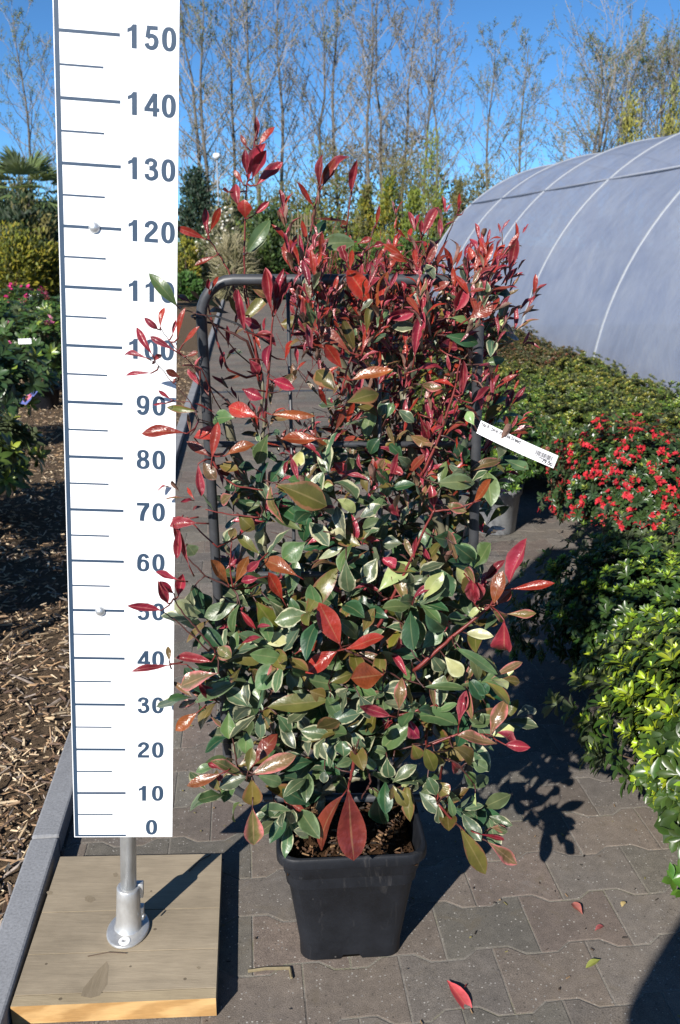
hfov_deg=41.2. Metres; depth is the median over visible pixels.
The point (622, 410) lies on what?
potted azalea
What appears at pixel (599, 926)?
fallen leaf
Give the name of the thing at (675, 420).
potted azalea
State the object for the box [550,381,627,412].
potted azalea
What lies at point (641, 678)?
potted azalea
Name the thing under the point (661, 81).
bare tree
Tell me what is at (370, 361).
potted azalea
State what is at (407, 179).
willow bush
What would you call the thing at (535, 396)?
potted azalea
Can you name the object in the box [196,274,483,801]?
trellis
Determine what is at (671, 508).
potted azalea
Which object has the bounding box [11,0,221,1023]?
measuring board
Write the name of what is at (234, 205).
green shrub
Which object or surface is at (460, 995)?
fallen leaf
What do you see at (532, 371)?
potted azalea
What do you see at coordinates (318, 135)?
bare tree
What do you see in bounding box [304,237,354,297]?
green shrub
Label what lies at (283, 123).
bare tree
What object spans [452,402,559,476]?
potted azalea
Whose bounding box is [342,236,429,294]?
green shrub
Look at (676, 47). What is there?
bare tree
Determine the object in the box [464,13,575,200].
bare tree
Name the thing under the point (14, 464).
potted rhododendron
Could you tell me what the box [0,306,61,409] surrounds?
potted rhododendron
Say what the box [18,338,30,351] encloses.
plant label
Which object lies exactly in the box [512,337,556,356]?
potted azalea
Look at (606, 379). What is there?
potted azalea
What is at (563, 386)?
potted azalea
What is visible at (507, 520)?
potted azalea
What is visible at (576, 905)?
fallen leaf
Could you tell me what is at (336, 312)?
potted azalea
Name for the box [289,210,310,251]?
bamboo panel
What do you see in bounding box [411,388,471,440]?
potted azalea
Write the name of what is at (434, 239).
green shrub
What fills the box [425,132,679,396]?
polytunnel
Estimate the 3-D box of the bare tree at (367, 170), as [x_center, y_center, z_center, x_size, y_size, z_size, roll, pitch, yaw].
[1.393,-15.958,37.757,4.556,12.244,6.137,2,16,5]
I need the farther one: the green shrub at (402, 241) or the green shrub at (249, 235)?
the green shrub at (249, 235)
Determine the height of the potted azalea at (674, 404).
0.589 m
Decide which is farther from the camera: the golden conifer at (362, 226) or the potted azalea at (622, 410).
the golden conifer at (362, 226)
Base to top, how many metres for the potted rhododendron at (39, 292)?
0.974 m
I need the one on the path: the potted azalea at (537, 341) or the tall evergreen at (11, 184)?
the potted azalea at (537, 341)
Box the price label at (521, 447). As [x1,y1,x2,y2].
[477,421,557,467]
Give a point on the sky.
(536, 14)
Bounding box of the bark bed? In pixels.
[0,299,220,918]
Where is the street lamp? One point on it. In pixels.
(216, 156)
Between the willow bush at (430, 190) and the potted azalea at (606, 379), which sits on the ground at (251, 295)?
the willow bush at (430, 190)
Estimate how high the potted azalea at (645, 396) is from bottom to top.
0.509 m
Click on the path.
(534, 980)
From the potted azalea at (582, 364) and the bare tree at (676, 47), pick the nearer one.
the potted azalea at (582, 364)
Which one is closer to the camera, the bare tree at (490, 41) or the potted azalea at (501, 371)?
the potted azalea at (501, 371)
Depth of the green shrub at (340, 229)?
29.36 m
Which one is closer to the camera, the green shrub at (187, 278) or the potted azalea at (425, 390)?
the potted azalea at (425, 390)
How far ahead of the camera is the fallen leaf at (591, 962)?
1.93 m
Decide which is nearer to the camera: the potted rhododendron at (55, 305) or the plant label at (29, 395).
the plant label at (29, 395)
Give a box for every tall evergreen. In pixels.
[0,174,45,227]
[178,165,222,278]
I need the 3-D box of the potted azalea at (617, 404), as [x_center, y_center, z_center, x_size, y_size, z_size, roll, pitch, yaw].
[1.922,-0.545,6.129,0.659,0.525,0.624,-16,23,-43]
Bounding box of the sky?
[0,0,679,241]
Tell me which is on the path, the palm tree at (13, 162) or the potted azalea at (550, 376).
the potted azalea at (550, 376)
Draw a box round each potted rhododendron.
[0,282,50,302]
[0,297,36,316]
[0,304,55,334]
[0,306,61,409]
[0,337,60,432]
[0,409,50,497]
[4,284,50,315]
[13,291,61,380]
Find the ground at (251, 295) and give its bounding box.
[212,254,392,302]
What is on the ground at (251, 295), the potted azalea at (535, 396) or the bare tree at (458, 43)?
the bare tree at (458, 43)
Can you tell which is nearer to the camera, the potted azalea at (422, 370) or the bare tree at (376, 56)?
the potted azalea at (422, 370)
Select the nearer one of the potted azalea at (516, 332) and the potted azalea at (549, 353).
the potted azalea at (549, 353)
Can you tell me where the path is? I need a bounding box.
[10,300,679,1023]
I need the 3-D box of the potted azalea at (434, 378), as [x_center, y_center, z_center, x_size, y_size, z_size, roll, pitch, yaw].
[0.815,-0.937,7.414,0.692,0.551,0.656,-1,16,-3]
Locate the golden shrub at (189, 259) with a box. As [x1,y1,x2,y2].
[177,234,203,287]
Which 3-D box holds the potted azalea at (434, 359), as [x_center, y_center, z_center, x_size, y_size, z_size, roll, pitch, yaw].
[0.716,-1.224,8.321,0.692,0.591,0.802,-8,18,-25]
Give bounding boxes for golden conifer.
[348,181,381,254]
[371,170,404,242]
[400,184,426,294]
[425,198,448,242]
[447,176,468,225]
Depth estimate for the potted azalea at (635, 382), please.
7.04 m
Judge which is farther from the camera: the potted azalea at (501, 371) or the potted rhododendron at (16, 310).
the potted rhododendron at (16, 310)
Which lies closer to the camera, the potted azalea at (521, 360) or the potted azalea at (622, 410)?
the potted azalea at (622, 410)
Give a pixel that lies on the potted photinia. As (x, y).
(349, 864)
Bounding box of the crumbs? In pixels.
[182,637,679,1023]
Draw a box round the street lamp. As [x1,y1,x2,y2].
[213,153,220,204]
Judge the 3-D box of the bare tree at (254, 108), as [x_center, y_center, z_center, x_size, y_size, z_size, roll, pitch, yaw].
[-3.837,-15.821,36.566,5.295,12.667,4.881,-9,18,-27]
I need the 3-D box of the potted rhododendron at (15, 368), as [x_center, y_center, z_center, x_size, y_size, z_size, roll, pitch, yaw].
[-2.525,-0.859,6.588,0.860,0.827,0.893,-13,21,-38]
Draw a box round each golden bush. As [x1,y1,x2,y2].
[0,220,59,299]
[20,240,59,301]
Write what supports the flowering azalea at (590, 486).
on the path
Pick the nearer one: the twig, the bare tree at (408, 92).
the twig
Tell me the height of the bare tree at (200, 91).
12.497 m
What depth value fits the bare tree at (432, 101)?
36.85 m
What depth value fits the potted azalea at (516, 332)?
10.00 m
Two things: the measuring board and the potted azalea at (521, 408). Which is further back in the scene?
the potted azalea at (521, 408)
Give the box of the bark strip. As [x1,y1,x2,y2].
[248,966,289,972]
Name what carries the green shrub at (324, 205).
on the ground at (251, 295)
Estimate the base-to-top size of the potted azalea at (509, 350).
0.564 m
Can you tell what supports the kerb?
on the ground at (251, 295)
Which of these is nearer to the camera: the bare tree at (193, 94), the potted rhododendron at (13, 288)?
the potted rhododendron at (13, 288)
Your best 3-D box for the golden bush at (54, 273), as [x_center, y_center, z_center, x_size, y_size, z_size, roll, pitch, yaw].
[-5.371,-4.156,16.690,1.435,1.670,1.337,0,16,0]
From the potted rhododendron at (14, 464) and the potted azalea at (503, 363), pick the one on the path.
the potted azalea at (503, 363)
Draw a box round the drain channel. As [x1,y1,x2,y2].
[198,389,339,393]
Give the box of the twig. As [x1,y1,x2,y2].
[88,952,125,956]
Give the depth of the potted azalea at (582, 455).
5.02 m
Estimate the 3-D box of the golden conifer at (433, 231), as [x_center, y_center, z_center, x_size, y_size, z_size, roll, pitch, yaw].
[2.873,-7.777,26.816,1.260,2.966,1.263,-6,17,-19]
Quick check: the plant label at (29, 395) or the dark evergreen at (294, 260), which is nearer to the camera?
the plant label at (29, 395)
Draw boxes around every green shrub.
[177,269,203,300]
[178,236,230,294]
[210,191,261,270]
[227,220,273,294]
[245,200,299,299]
[275,210,318,251]
[293,196,345,248]
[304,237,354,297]
[317,210,366,262]
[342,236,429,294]
[397,236,441,291]
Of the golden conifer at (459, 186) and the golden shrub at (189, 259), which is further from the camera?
the golden conifer at (459, 186)
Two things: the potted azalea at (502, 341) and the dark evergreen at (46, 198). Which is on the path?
the potted azalea at (502, 341)
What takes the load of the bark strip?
on the path
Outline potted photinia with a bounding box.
[123,116,553,959]
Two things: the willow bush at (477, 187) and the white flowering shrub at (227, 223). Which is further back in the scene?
the willow bush at (477, 187)
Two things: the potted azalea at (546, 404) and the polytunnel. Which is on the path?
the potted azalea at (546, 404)
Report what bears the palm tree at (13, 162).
on the bark bed
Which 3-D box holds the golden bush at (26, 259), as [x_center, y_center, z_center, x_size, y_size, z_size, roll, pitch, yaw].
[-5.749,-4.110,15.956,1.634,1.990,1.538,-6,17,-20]
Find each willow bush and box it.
[218,165,296,267]
[279,135,372,233]
[366,140,439,243]
[415,125,449,239]
[449,162,502,218]
[615,85,645,146]
[656,71,679,136]
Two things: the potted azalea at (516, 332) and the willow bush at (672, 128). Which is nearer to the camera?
the potted azalea at (516, 332)
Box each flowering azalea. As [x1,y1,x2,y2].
[535,405,679,561]
[642,417,679,484]
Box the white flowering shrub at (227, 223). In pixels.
[195,205,248,298]
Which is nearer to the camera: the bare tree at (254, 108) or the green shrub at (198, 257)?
the green shrub at (198, 257)
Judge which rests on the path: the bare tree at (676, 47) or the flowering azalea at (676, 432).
the flowering azalea at (676, 432)
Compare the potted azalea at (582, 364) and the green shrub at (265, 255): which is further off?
the green shrub at (265, 255)
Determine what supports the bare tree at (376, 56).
on the ground at (251, 295)
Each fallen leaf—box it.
[447,980,471,1008]
[571,902,581,913]
[586,959,599,967]
[595,924,603,930]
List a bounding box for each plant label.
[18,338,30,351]
[20,391,37,419]
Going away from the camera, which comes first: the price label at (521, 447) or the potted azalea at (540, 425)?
the price label at (521, 447)
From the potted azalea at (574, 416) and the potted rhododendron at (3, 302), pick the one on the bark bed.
the potted rhododendron at (3, 302)
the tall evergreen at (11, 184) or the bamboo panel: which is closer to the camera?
the tall evergreen at (11, 184)
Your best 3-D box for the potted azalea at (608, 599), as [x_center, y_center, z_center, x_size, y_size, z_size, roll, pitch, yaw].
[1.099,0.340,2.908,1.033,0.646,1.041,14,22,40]
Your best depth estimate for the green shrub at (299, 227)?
29.48 m
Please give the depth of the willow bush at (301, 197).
33.73 m
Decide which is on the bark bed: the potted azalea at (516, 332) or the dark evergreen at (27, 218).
the dark evergreen at (27, 218)
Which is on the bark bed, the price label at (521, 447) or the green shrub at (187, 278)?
the green shrub at (187, 278)
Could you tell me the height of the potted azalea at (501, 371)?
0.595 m
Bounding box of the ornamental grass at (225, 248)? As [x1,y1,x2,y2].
[207,228,263,301]
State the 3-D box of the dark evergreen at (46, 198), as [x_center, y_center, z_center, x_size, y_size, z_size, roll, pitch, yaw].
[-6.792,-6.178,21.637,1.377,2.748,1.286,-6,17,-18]
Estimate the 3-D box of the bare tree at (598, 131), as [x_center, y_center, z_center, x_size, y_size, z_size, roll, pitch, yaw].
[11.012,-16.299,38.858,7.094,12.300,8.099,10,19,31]
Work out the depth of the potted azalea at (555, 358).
8.27 m
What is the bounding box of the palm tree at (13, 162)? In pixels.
[0,144,57,209]
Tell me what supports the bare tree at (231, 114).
on the ground at (251, 295)
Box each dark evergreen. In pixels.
[0,188,23,281]
[0,190,58,293]
[35,195,58,244]
[274,250,325,298]
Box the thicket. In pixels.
[3,128,492,245]
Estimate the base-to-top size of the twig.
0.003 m
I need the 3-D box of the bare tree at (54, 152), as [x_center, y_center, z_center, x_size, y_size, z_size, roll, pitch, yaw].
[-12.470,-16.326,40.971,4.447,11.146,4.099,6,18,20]
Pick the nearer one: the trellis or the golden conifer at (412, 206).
the trellis
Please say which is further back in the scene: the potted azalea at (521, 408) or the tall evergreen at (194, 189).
the tall evergreen at (194, 189)
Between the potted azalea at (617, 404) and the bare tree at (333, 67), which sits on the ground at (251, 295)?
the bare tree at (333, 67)
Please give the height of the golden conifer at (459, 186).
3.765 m
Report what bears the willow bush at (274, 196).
on the ground at (251, 295)
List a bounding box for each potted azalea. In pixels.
[325,307,355,326]
[354,335,411,391]
[387,349,442,411]
[391,357,447,396]
[400,369,451,409]
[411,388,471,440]
[412,374,484,411]
[440,399,565,534]
[443,387,549,434]
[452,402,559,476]
[467,359,533,388]
[483,357,512,384]
[483,375,542,393]
[485,344,539,361]
[486,336,515,359]
[489,503,679,701]
[494,325,540,341]
[497,347,549,371]
[498,373,571,409]
[509,331,551,347]
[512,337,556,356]
[513,362,561,376]
[525,366,585,388]
[525,394,601,467]
[531,349,592,372]
[532,345,584,364]
[534,393,627,482]
[541,373,616,403]
[541,613,679,897]
[546,351,628,379]
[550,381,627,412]
[562,434,647,500]
[571,363,630,390]
[588,400,679,432]
[594,390,657,416]
[602,372,676,406]
[605,382,674,404]
[623,403,679,439]
[642,380,679,416]
[655,503,679,547]
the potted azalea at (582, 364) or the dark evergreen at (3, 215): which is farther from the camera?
the dark evergreen at (3, 215)
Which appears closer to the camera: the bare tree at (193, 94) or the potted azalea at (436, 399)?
the potted azalea at (436, 399)
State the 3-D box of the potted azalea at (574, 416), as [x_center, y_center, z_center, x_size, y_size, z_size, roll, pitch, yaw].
[1.494,-0.447,5.666,0.701,0.598,0.813,0,16,-1]
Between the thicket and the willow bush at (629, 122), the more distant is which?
the thicket
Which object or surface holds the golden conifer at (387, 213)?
on the ground at (251, 295)
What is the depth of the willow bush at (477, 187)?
35.55 m
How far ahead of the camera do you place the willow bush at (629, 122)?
30.45 m
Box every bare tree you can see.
[0,0,56,200]
[10,33,56,194]
[178,0,274,211]
[178,0,279,216]
[179,0,294,219]
[188,0,321,205]
[224,0,323,215]
[258,0,398,228]
[264,0,375,214]
[314,0,427,230]
[322,0,434,237]
[336,0,477,211]
[372,0,472,233]
[379,22,501,224]
[423,16,548,218]
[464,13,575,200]
[511,0,678,167]
[528,0,679,155]
[576,8,679,147]
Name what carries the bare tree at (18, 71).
on the ground at (251, 295)
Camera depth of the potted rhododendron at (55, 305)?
9.81 m
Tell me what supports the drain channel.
on the path
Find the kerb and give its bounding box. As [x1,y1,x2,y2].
[0,299,223,1023]
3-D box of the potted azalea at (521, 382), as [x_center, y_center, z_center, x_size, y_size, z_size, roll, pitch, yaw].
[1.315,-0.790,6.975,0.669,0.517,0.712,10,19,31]
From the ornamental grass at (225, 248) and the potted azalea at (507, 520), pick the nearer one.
the potted azalea at (507, 520)

